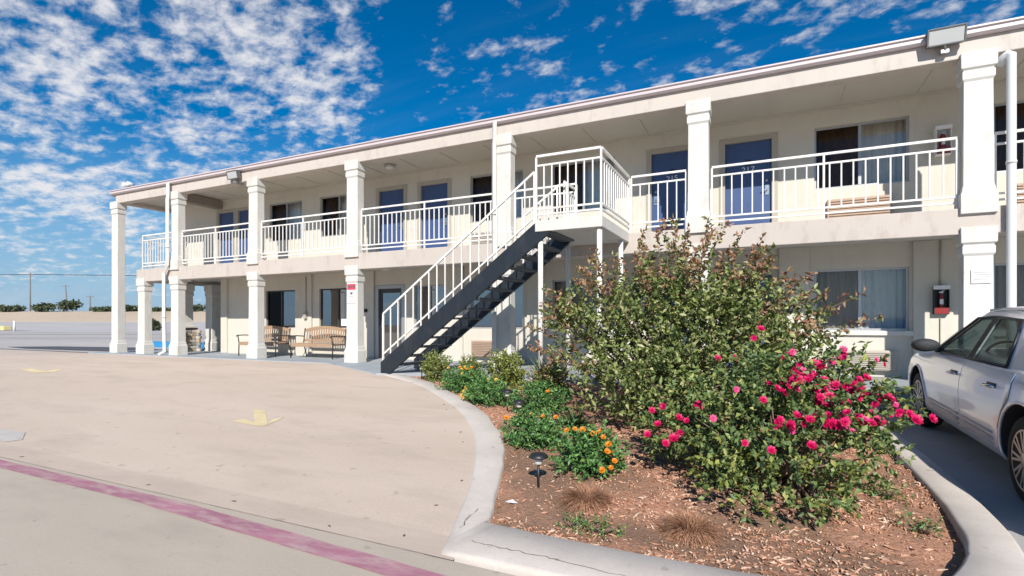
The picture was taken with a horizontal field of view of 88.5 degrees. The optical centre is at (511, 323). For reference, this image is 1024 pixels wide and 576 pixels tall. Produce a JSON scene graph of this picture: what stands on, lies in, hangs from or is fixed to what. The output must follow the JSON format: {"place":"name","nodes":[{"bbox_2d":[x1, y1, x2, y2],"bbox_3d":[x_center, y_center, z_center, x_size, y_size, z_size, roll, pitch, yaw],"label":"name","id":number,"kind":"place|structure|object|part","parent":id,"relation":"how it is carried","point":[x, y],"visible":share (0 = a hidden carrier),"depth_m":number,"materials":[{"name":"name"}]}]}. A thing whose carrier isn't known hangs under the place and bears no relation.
{"place":"outdoors","nodes":[
{"label":"outdoors","id":0,"kind":"place"},
{"bbox_2d":[0,333,204,351],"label":"asphalt lot","id":1,"kind":"structure","parent":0,"point":[8,344],"depth_m":29.87,"materials":[{"name":"grey asphalt"}]},
{"bbox_2d":[13,321,15,330],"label":"bollard","id":2,"kind":"object","parent":1,"relation":"on","point":[14,325],"visible":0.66,"depth_m":65.93,"materials":[{"name":"white plastic"}]},
{"bbox_2d":[8,349,88,352],"bbox_3d":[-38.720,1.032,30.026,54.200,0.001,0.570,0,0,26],"label":"blocks","id":3,"kind":"object","parent":1,"relation":"on","point":[44,350],"visible":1,"depth_m":19.87,"materials":[{"name":"concrete"}]},
{"bbox_2d":[14,346,157,350],"bbox_3d":[-17.887,1.034,21.896,8.800,0.001,2.600,0,0,26],"label":"asphalt patch","id":4,"kind":"object","parent":1,"relation":"on","point":[81,348],"visible":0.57,"depth_m":21.48,"materials":[{"name":"grey asphalt"}]},
{"bbox_2d":[152,318,161,330],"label":"roadside bush","id":5,"kind":"object","parent":1,"relation":"on","point":[156,325],"visible":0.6,"depth_m":71.84,"materials":[{"name":"green plant"}]},
{"bbox_2d":[153,341,203,347],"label":"painted marking","id":6,"kind":"structure","parent":1,"relation":"on","point":[157,343],"depth_m":22.56,"materials":[{"name":"blue paint"}]},
{"bbox_2d":[108,16,1023,377],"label":"motel building","id":7,"kind":"structure","parent":1,"relation":"on","point":[780,154],"depth_m":11.12,"materials":[{"name":"beige paint"}]},
{"bbox_2d":[122,181,134,186],"bbox_3d":[-12.775,-4.593,17.524,0.383,0.205,0.220,0,0,26],"label":"floodlight","id":8,"kind":"object","parent":7,"relation":"on","point":[128,184],"visible":0.99,"depth_m":17.47,"materials":[{"name":"silver metal"}]},
{"bbox_2d":[157,183,169,354],"bbox_3d":[-10.943,-1.688,16.552,0.382,5.445,0.195,0,0,6],"label":"downspout","id":9,"kind":"object","parent":7,"relation":"attached to","point":[164,271],"visible":0.99,"depth_m":16.52,"materials":[{"name":"white paint"}]},
{"bbox_2d":[216,208,235,263],"bbox_3d":[-9.733,-2.828,17.969,1.000,2.095,0.115,0,0,26],"label":"door","id":10,"kind":"structure","parent":7,"relation":"in","point":[228,216],"depth_m":18.00,"materials":[{"name":"blue paint"}]},
{"bbox_2d":[226,170,243,184],"bbox_3d":[-7.984,-4.230,15.258,0.444,0.351,0.397,0,0,26],"label":"floodlight","id":11,"kind":"object","parent":7,"relation":"attached to","point":[233,174],"visible":1,"depth_m":15.13,"materials":[{"name":"metal"}]},
{"bbox_2d":[236,206,248,261],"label":"door","id":12,"kind":"structure","parent":7,"relation":"in","point":[242,214],"depth_m":17.66,"materials":[{"name":"blue paint"}]},
{"bbox_2d":[267,290,294,327],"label":"window","id":13,"kind":"structure","parent":7,"relation":"in","point":[280,304],"depth_m":16.87,"materials":[{"name":"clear glass"}]},
{"bbox_2d":[271,201,301,241],"bbox_3d":[-7.119,-3.215,16.887,1.550,1.370,0.280,0,0,26],"label":"window","id":14,"kind":"structure","parent":7,"relation":"in","point":[289,209],"depth_m":16.93,"materials":[{"name":"glass"}]},
{"bbox_2d":[321,194,346,236],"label":"window","id":15,"kind":"structure","parent":7,"relation":"in","point":[338,203],"depth_m":15.99,"materials":[{"name":"glass"}]},
{"bbox_2d":[321,288,346,327],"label":"window","id":16,"kind":"structure","parent":7,"relation":"in","point":[333,301],"depth_m":15.94,"materials":[{"name":"black glass"}]},
{"bbox_2d":[341,319,346,325],"bbox_3d":[-4.984,-0.025,15.683,0.280,0.210,0.004,0,0,26],"label":"paper notice","id":17,"kind":"object","parent":7,"relation":"attached to","point":[343,322],"visible":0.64,"depth_m":15.70,"materials":[{"name":"white paper"}]},
{"bbox_2d":[347,283,355,302],"bbox_3d":[-4.088,-0.765,13.390,0.300,0.490,0.015,0,0,26],"label":"warning sign","id":18,"kind":"object","parent":7,"relation":"attached to","point":[351,293],"visible":1,"depth_m":13.38,"materials":[{"name":"white plastic"}]},
{"bbox_2d":[384,164,395,169],"bbox_3d":[-3.249,-4.138,13.983,0.300,0.115,0.300,0,0,26],"label":"ceiling light","id":19,"kind":"object","parent":7,"relation":"attached to","point":[389,166],"visible":1,"depth_m":13.90,"materials":[{"name":"glass"}]},
{"bbox_2d":[375,284,404,357],"bbox_3d":[-3.445,-0.038,14.950,1.050,2.095,0.115,0,0,26],"label":"door","id":20,"kind":"structure","parent":7,"relation":"in","point":[385,295],"depth_m":15.03,"materials":[{"name":"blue glass"}]},
{"bbox_2d":[376,184,406,251],"bbox_3d":[-3.404,-2.828,14.931,1.100,2.095,0.115,0,0,26],"label":"door","id":21,"kind":"structure","parent":7,"relation":"in","point":[392,195],"depth_m":14.94,"materials":[{"name":"blue paint"}]},
{"bbox_2d":[415,284,443,327],"bbox_3d":[-2.231,-0.455,14.417,1.000,1.190,0.056,0,0,26],"label":"window","id":22,"kind":"structure","parent":7,"relation":"in","point":[417,287],"depth_m":14.47,"materials":[{"name":"glass"}]},
{"bbox_2d":[417,178,450,248],"bbox_3d":[-2.097,-2.828,14.303,1.100,2.095,0.115,0,0,26],"label":"door","id":23,"kind":"structure","parent":7,"relation":"in","point":[435,189],"depth_m":14.34,"materials":[{"name":"blue paint"}]},
{"bbox_2d":[471,340,491,356],"bbox_3d":[-0.744,0.660,13.528,0.650,0.420,0.148,0,0,26],"label":"air conditioner","id":24,"kind":"object","parent":7,"relation":"attached to","point":[481,348],"visible":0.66,"depth_m":13.48,"materials":[{"name":"beige metal"}]},
{"bbox_2d":[471,231,491,244],"bbox_3d":[-0.654,-2.145,13.485,0.850,0.410,0.148,0,0,26],"label":"air conditioner","id":25,"kind":"object","parent":7,"relation":"attached to","point":[476,238],"visible":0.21,"depth_m":13.47,"materials":[{"name":"beige metal"}]},
{"bbox_2d":[491,121,496,366],"bbox_3d":[-0.392,-1.725,11.502,0.122,5.370,0.122,0,0,-19],"label":"downspout","id":26,"kind":"object","parent":7,"relation":"attached to","point":[494,142],"visible":0.83,"depth_m":11.47,"materials":[{"name":"white paint"}]},
{"bbox_2d":[471,170,522,222],"bbox_3d":[-0.325,-3.215,13.628,1.620,1.370,0.283,0,0,26],"label":"window","id":27,"kind":"structure","parent":7,"relation":"in","point":[482,184],"depth_m":13.69,"materials":[{"name":"glass"}]},
{"bbox_2d":[471,284,522,328],"bbox_3d":[-0.374,-0.455,13.526,1.520,1.190,0.056,0,0,26],"label":"window","id":28,"kind":"structure","parent":7,"relation":"in","point":[486,323],"depth_m":13.31,"materials":[{"name":"glass"}]},
{"bbox_2d":[549,278,614,332],"bbox_3d":[1.737,-0.430,12.574,1.670,1.340,0.396,0,0,26],"label":"window","id":29,"kind":"structure","parent":7,"relation":"in","point":[557,284],"depth_m":12.77,"materials":[{"name":"glass"}]},
{"bbox_2d":[553,157,614,214],"bbox_3d":[1.762,-3.215,12.626,1.650,1.370,0.281,0,0,26],"label":"window","id":30,"kind":"structure","parent":7,"relation":"in","point":[588,164],"depth_m":12.64,"materials":[{"name":"glass"}]},
{"bbox_2d":[646,145,687,231],"bbox_3d":[3.533,-2.828,11.601,1.110,2.095,0.115,0,0,26],"label":"door","id":31,"kind":"structure","parent":7,"relation":"in","point":[675,158],"depth_m":11.66,"materials":[{"name":"blue paint"}]},
{"bbox_2d":[646,273,687,348],"bbox_3d":[3.533,-0.038,11.601,1.110,2.095,0.115,0,0,26],"label":"door","id":32,"kind":"structure","parent":7,"relation":"in","point":[681,273],"depth_m":11.63,"materials":[{"name":"blue paint"}]},
{"bbox_2d":[719,132,777,225],"bbox_3d":[4.912,-2.828,10.939,1.110,2.095,0.115,0,0,26],"label":"door","id":33,"kind":"structure","parent":7,"relation":"in","point":[755,147],"depth_m":10.94,"materials":[{"name":"blue paint"}]},
{"bbox_2d":[719,270,777,370],"bbox_3d":[4.912,-0.038,10.939,1.110,2.095,0.115,0,0,26],"label":"door","id":34,"kind":"structure","parent":7,"relation":"in","point":[774,273],"depth_m":10.81,"materials":[{"name":"blue paint"}]},
{"bbox_2d":[827,194,891,217],"bbox_3d":[6.598,-2.165,10.004,1.040,0.450,0.148,0,0,26],"label":"air conditioner","id":35,"kind":"object","parent":7,"relation":"attached to","point":[860,200],"visible":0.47,"depth_m":9.94,"materials":[{"name":"beige metal"}]},
{"bbox_2d":[814,116,908,189],"bbox_3d":[6.748,-3.215,10.233,1.630,1.370,0.283,0,0,26],"label":"window","id":36,"kind":"structure","parent":7,"relation":"in","point":[895,130],"depth_m":10.20,"materials":[{"name":"glass"}]},
{"bbox_2d":[811,267,913,335],"bbox_3d":[6.722,-0.430,10.181,1.650,1.340,0.394,0,0,26],"label":"window","id":37,"kind":"structure","parent":7,"relation":"in","point":[886,292],"depth_m":10.20,"materials":[{"name":"glass"}]},
{"bbox_2d":[830,349,895,370],"bbox_3d":[6.653,0.700,9.978,1.040,0.380,0.148,0,0,26],"label":"air conditioner","id":38,"kind":"object","parent":7,"relation":"attached to","point":[891,360],"visible":0.51,"depth_m":9.83,"materials":[{"name":"beige metal"}]},
{"bbox_2d":[933,285,949,313],"bbox_3d":[7.699,-0.417,9.431,0.240,0.515,0.099,0,0,26],"label":"extinguisher cabinet","id":39,"kind":"object","parent":7,"relation":"attached to","point":[945,309],"visible":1,"depth_m":9.43,"materials":[{"name":"black plastic"}]},
{"bbox_2d":[939,290,944,307],"bbox_3d":[7.706,-0.383,9.424,0.086,0.423,0.070,0,0,26],"label":"fire extinguisher","id":40,"kind":"object","parent":39,"relation":"in","point":[941,301],"visible":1,"depth_m":9.40,"materials":[{"name":"red metal"}]},
{"bbox_2d":[934,124,952,156],"bbox_3d":[7.740,-3.277,9.447,0.240,0.515,0.164,0,0,26],"label":"extinguisher cabinet","id":41,"kind":"object","parent":7,"relation":"attached to","point":[947,129],"visible":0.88,"depth_m":9.42,"materials":[{"name":"white metal"}]},
{"bbox_2d":[939,131,945,147],"bbox_3d":[7.739,-3.243,9.444,0.102,0.423,0.102,0,0,26],"label":"fire extinguisher","id":42,"kind":"object","parent":41,"relation":"in","point":[942,143],"visible":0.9,"depth_m":9.42,"materials":[{"name":"red metal"}]},
{"bbox_2d":[926,23,967,55],"bbox_3d":[6.729,-4.370,8.195,0.484,0.372,0.400,0,0,26],"label":"floodlight","id":43,"kind":"object","parent":7,"relation":"attached to","point":[946,36],"visible":0.98,"depth_m":8.06,"materials":[{"name":"metal"}]},
{"bbox_2d":[971,269,991,282],"bbox_3d":[7.145,-0.715,8.000,0.240,0.210,0.012,0,0,26],"label":"notice sign","id":44,"kind":"object","parent":7,"relation":"attached to","point":[981,275],"visible":1,"depth_m":8.00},
{"bbox_2d":[995,49,1016,310],"bbox_3d":[7.393,-1.409,7.877,0.132,5.338,0.275,0,0,-19],"label":"downspout","id":45,"kind":"object","parent":7,"relation":"attached to","point":[1008,57],"visible":0.74,"depth_m":7.77,"materials":[{"name":"white plastic"}]},
{"bbox_2d":[994,100,1023,172],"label":"window","id":46,"kind":"structure","parent":7,"relation":"in","point":[999,109],"depth_m":9.20,"materials":[{"name":"glass"}]},
{"bbox_2d":[994,262,1023,311],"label":"window","id":47,"kind":"structure","parent":7,"relation":"in","point":[999,268],"depth_m":9.35,"materials":[{"name":"glass"}]},
{"bbox_2d":[1017,183,1023,203],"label":"air conditioner","id":48,"kind":"object","parent":7,"relation":"attached to","point":[1020,187],"visible":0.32,"depth_m":8.95,"materials":[{"name":"beige metal"}]},
{"bbox_2d":[0,338,204,339],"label":"access road","id":49,"kind":"structure","parent":0,"point":[77,339],"depth_m":33.34,"materials":[{"name":"grey asphalt"}]},
{"bbox_2d":[0,311,205,321],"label":"embankment","id":50,"kind":"structure","parent":0,"point":[70,316],"depth_m":142.12,"materials":[{"name":"beige concrete"}]},
{"bbox_2d":[0,304,27,311],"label":"roadside tree","id":51,"kind":"object","parent":50,"relation":"on","point":[12,308],"visible":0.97,"depth_m":148.08,"materials":[{"name":"green plant"}]},
{"bbox_2d":[27,273,32,310],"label":"utility pole","id":52,"kind":"object","parent":50,"relation":"on","point":[30,274],"visible":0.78,"depth_m":155.92,"materials":[{"name":"brown wood"}]},
{"bbox_2d":[0,274,136,275],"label":"power line","id":53,"kind":"object","parent":52,"relation":"attached to","point":[57,274],"visible":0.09,"depth_m":155.94,"materials":[{"name":"black plastic"}]},
{"bbox_2d":[30,302,52,311],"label":"roadside tree","id":54,"kind":"object","parent":50,"relation":"on","point":[35,307],"visible":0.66,"depth_m":148.12,"materials":[{"name":"green plant"}]},
{"bbox_2d":[38,298,83,311],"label":"roadside tree","id":55,"kind":"object","parent":50,"relation":"on","point":[64,305],"visible":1,"depth_m":149.98,"materials":[{"name":"green plant"}]},
{"bbox_2d":[89,305,111,311],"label":"roadside tree","id":56,"kind":"object","parent":50,"relation":"on","point":[102,309],"visible":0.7,"depth_m":148.49,"materials":[{"name":"green plant"}]},
{"bbox_2d":[125,304,137,311],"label":"roadside tree","id":57,"kind":"object","parent":50,"relation":"on","point":[128,308],"visible":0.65,"depth_m":148.94,"materials":[{"name":"green plant"}]},
{"bbox_2d":[152,306,170,311],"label":"roadside tree","id":58,"kind":"object","parent":50,"relation":"on","point":[157,309],"visible":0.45,"depth_m":148.67,"materials":[{"name":"green plant"}]},
{"bbox_2d":[193,304,205,311],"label":"roadside tree","id":59,"kind":"object","parent":50,"relation":"on","point":[198,307],"visible":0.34,"depth_m":148.28,"materials":[{"name":"green plant"}]},
{"bbox_2d":[0,322,205,330],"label":"gravel rise","id":60,"kind":"structure","parent":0,"point":[70,326],"depth_m":99.95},
{"bbox_2d":[0,326,11,329],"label":"concrete barrier","id":61,"kind":"object","parent":60,"relation":"on","point":[5,327],"visible":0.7,"depth_m":75.55,"materials":[{"name":"yellow paint"}]},
{"bbox_2d":[0,331,205,332],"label":"access road","id":62,"kind":"structure","parent":0,"point":[77,331],"depth_m":61.60,"materials":[{"name":"grey asphalt"}]},
{"bbox_2d":[0,349,475,559],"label":"driveway","id":63,"kind":"structure","parent":0,"point":[386,460],"depth_m":6.21,"materials":[{"name":"concrete"}]},
{"bbox_2d":[0,429,24,441],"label":"driveway patch","id":64,"kind":"object","parent":63,"relation":"on","point":[8,435],"visible":1,"depth_m":6.59,"materials":[{"name":"white paint"}]},
{"bbox_2d":[20,368,60,372],"bbox_3d":[-11.694,1.163,13.017,1.650,0.039,0.550,0,0,26],"label":"painted arrow","id":65,"kind":"object","parent":63,"relation":"on","point":[36,370],"visible":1,"depth_m":12.95,"materials":[{"name":"yellow paint"}]},
{"bbox_2d":[19,378,462,536],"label":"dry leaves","id":66,"kind":"object","parent":63,"relation":"on","point":[234,500],"visible":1,"depth_m":4.63,"materials":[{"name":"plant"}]},
{"bbox_2d":[234,410,284,425],"bbox_3d":[-3.480,1.284,7.156,1.134,0.051,0.561,0,0,44],"label":"painted arrow","id":67,"kind":"object","parent":63,"relation":"on","point":[260,418],"visible":1,"depth_m":7.02,"materials":[{"name":"yellow paint"}]},
{"bbox_2d":[0,457,515,575],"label":"street","id":68,"kind":"structure","parent":0,"point":[50,528],"depth_m":3.41,"materials":[{"name":"concrete"}]},
{"bbox_2d":[1,457,424,554],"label":"gutter joint","id":69,"kind":"object","parent":68,"relation":"on","point":[231,509],"visible":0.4,"depth_m":3.99,"materials":[{"name":"grey concrete"}]},
{"bbox_2d":[0,460,445,575],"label":"painted line","id":70,"kind":"object","parent":68,"relation":"on","point":[373,563],"visible":1,"depth_m":3.67,"materials":[{"name":"red paint"}]},
{"bbox_2d":[89,348,912,412],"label":"walkway","id":71,"kind":"structure","parent":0,"point":[371,365],"depth_m":13.17,"materials":[{"name":"grey paint"}]},
{"bbox_2d":[236,326,291,356],"bbox_3d":[-7.664,0.546,16.248,1.654,0.933,0.710,0,0,26],"label":"garden bench","id":72,"kind":"object","parent":71,"relation":"on","point":[276,328],"visible":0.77,"depth_m":16.28,"materials":[{"name":"brown wood"}]},
{"bbox_2d":[288,326,346,358],"bbox_3d":[-5.635,0.546,15.275,1.654,0.933,0.710,0,0,26],"label":"garden bench","id":73,"kind":"object","parent":71,"relation":"on","point":[323,328],"visible":0.99,"depth_m":15.37,"materials":[{"name":"brown wood"}]},
{"bbox_2d":[381,146,629,388],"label":"steel staircase","id":74,"kind":"structure","parent":71,"relation":"on","point":[567,232],"depth_m":9.77,"materials":[{"name":"white metal"}]},
{"bbox_2d":[0,0,1023,310],"label":"sky","id":75,"kind":"structure","parent":0,"point":[96,96],"materials":[{"name":"blue"}]},
{"bbox_2d":[518,347,579,389],"bbox_3d":[0.670,0.726,8.810,1.307,0.771,1.297,0,0,26],"label":"yucca plant","id":76,"kind":"object","parent":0,"point":[561,367],"visible":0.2,"depth_m":8.78,"materials":[{"name":"green plant"}]},
{"bbox_2d":[411,376,965,575],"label":"planting bed","id":77,"kind":"object","parent":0,"point":[532,511],"visible":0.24,"depth_m":3.81,"materials":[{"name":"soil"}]},
{"bbox_2d":[419,349,452,382],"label":"boxwood shrub","id":78,"kind":"object","parent":77,"relation":"on","point":[440,363],"visible":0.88,"depth_m":9.88,"materials":[{"name":"green plant"}]},
{"bbox_2d":[434,363,492,393],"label":"marigold plant","id":79,"kind":"object","parent":77,"relation":"on","point":[455,381],"visible":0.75,"depth_m":8.73,"materials":[{"name":"green plant"}]},
{"bbox_2d":[454,353,483,373],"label":"boxwood shrub","id":80,"kind":"object","parent":77,"relation":"on","point":[474,363],"visible":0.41,"depth_m":9.74,"materials":[{"name":"green plant"}]},
{"bbox_2d":[460,374,518,406],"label":"marigold plant","id":81,"kind":"object","parent":77,"relation":"on","point":[491,390],"visible":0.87,"depth_m":7.76,"materials":[{"name":"green plant"}]},
{"bbox_2d":[501,389,512,409],"bbox_3d":[-0.065,1.082,7.375,0.170,0.315,0.167,0,0,26],"label":"path light","id":82,"kind":"object","parent":77,"relation":"on","point":[507,392],"visible":0.9,"depth_m":7.34,"materials":[{"name":"black plastic"}]},
{"bbox_2d":[485,346,529,386],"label":"boxwood shrub","id":83,"kind":"object","parent":77,"relation":"on","point":[504,361],"visible":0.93,"depth_m":9.13,"materials":[{"name":"green plant"}]},
{"bbox_2d":[513,399,525,411],"bbox_3d":[0.090,1.115,6.612,0.170,0.315,0.167,0,0,26],"label":"path light","id":84,"kind":"object","parent":77,"relation":"on","point":[518,402],"visible":0.94,"depth_m":6.57,"materials":[{"name":"black plastic"}]},
{"bbox_2d":[498,406,572,450],"bbox_3d":[0.261,1.158,5.663,0.759,0.527,0.850,0,0,-33],"label":"marigold plant","id":85,"kind":"object","parent":77,"relation":"on","point":[544,426],"visible":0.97,"depth_m":5.58,"materials":[{"name":"green plant"}]},
{"bbox_2d":[502,377,572,417],"bbox_3d":[0.352,1.040,7.142,0.915,0.593,0.901,0,0,-24],"label":"marigold plant","id":86,"kind":"object","parent":77,"relation":"on","point":[543,398],"visible":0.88,"depth_m":7.03,"materials":[{"name":"green plant"}]},
{"bbox_2d":[529,452,547,487],"bbox_3d":[0.224,1.248,4.441,0.170,0.315,0.167,0,0,26],"label":"path light","id":87,"kind":"object","parent":77,"relation":"on","point":[538,457],"visible":0.99,"depth_m":4.41,"materials":[{"name":"black plastic"}]},
{"bbox_2d":[524,359,573,396],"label":"mixed shrub","id":88,"kind":"object","parent":77,"relation":"on","point":[550,371],"visible":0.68,"depth_m":8.21,"materials":[{"name":"green plant"}]},
{"bbox_2d":[553,510,591,535],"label":"weed plant","id":89,"kind":"object","parent":77,"relation":"on","point":[576,521],"visible":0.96,"depth_m":3.68,"materials":[{"name":"green plant"}]},
{"bbox_2d":[547,407,601,427],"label":"flowering plant","id":90,"kind":"object","parent":77,"relation":"on","point":[572,416],"visible":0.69,"depth_m":6.30,"materials":[{"name":"green plant"}]},
{"bbox_2d":[553,478,617,516],"bbox_3d":[0.574,1.356,4.119,0.638,0.304,0.702,0,0,26],"label":"dry grass clump","id":91,"kind":"object","parent":77,"relation":"on","point":[586,498],"visible":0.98,"depth_m":4.03,"materials":[{"name":"brown plant"}]},
{"bbox_2d":[548,419,630,481],"bbox_3d":[0.671,1.155,4.746,0.780,0.618,0.766,0,0,26],"label":"marigold plant","id":92,"kind":"object","parent":77,"relation":"on","point":[591,441],"visible":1,"depth_m":4.64,"materials":[{"name":"green plant"}]},
{"bbox_2d":[582,512,625,538],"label":"weed plant","id":93,"kind":"object","parent":77,"relation":"on","point":[607,530],"visible":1,"depth_m":3.56,"materials":[{"name":"green plant"}]},
{"bbox_2d":[655,505,731,548],"bbox_3d":[1.217,1.375,3.552,0.660,0.307,0.645,0,0,26],"label":"dry grass clump","id":94,"kind":"object","parent":77,"relation":"on","point":[694,528],"visible":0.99,"depth_m":3.49,"materials":[{"name":"brown plant"}]},
{"bbox_2d":[525,215,884,438],"bbox_3d":[2.029,0.009,6.526,3.162,2.846,3.144,0,0,-26],"label":"flowering shrub","id":95,"kind":"object","parent":77,"relation":"on","point":[657,360],"visible":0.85,"depth_m":6.13,"materials":[{"name":"green plant"}]},
{"bbox_2d":[624,325,937,531],"bbox_3d":[1.979,0.738,4.168,2.300,1.441,1.938,0,0,26],"label":"rose bush","id":96,"kind":"object","parent":77,"relation":"on","point":[786,468],"visible":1,"depth_m":4.01,"materials":[{"name":"green plant"}]},
{"bbox_2d":[861,475,914,506],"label":"weed plant","id":97,"kind":"object","parent":77,"relation":"on","point":[889,495],"visible":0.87,"depth_m":4.07,"materials":[{"name":"green plant"}]},
{"bbox_2d":[895,509,945,538],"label":"weed plant","id":98,"kind":"object","parent":77,"relation":"on","point":[920,529],"visible":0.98,"depth_m":3.50,"materials":[{"name":"green plant"}]},
{"bbox_2d":[878,409,1023,552],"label":"parking bay","id":99,"kind":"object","parent":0,"point":[977,471],"depth_m":5.11,"materials":[{"name":"concrete"}]},
{"bbox_2d":[907,306,1023,501],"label":"parked car","id":100,"kind":"object","parent":99,"relation":"on","point":[968,379],"visible":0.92,"depth_m":5.02,"materials":[{"name":"silver metal"}]},
{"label":"door","id":101,"kind":"part","parent":100,"relation":"part of","materials":[{"name":"silver metal"}]},
{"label":"side window","id":102,"kind":"part","parent":100,"relation":"part of","materials":[{"name":"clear glass"}]},
{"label":"door","id":103,"kind":"part","parent":100,"relation":"part of","materials":[{"name":"silver metal"}]},
{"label":"side window","id":104,"kind":"part","parent":100,"relation":"part of","materials":[{"name":"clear glass"}]},
{"bbox_3d":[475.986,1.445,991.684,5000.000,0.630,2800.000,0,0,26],"label":"ground","id":105,"kind":"structure","parent":0,"visible":0},
{"bbox_2d":[385,374,1023,575],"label":"kerb","id":106,"kind":"structure","parent":105,"relation":"on","point":[989,543],"depth_m":3.33,"materials":[{"name":"concrete"}]},
{"bbox_2d":[461,508,624,575],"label":"kerb cracks","id":107,"kind":"object","parent":106,"relation":"on","point":[531,554],"visible":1,"depth_m":3.17,"materials":[{"name":"grey concrete"}]}
]}

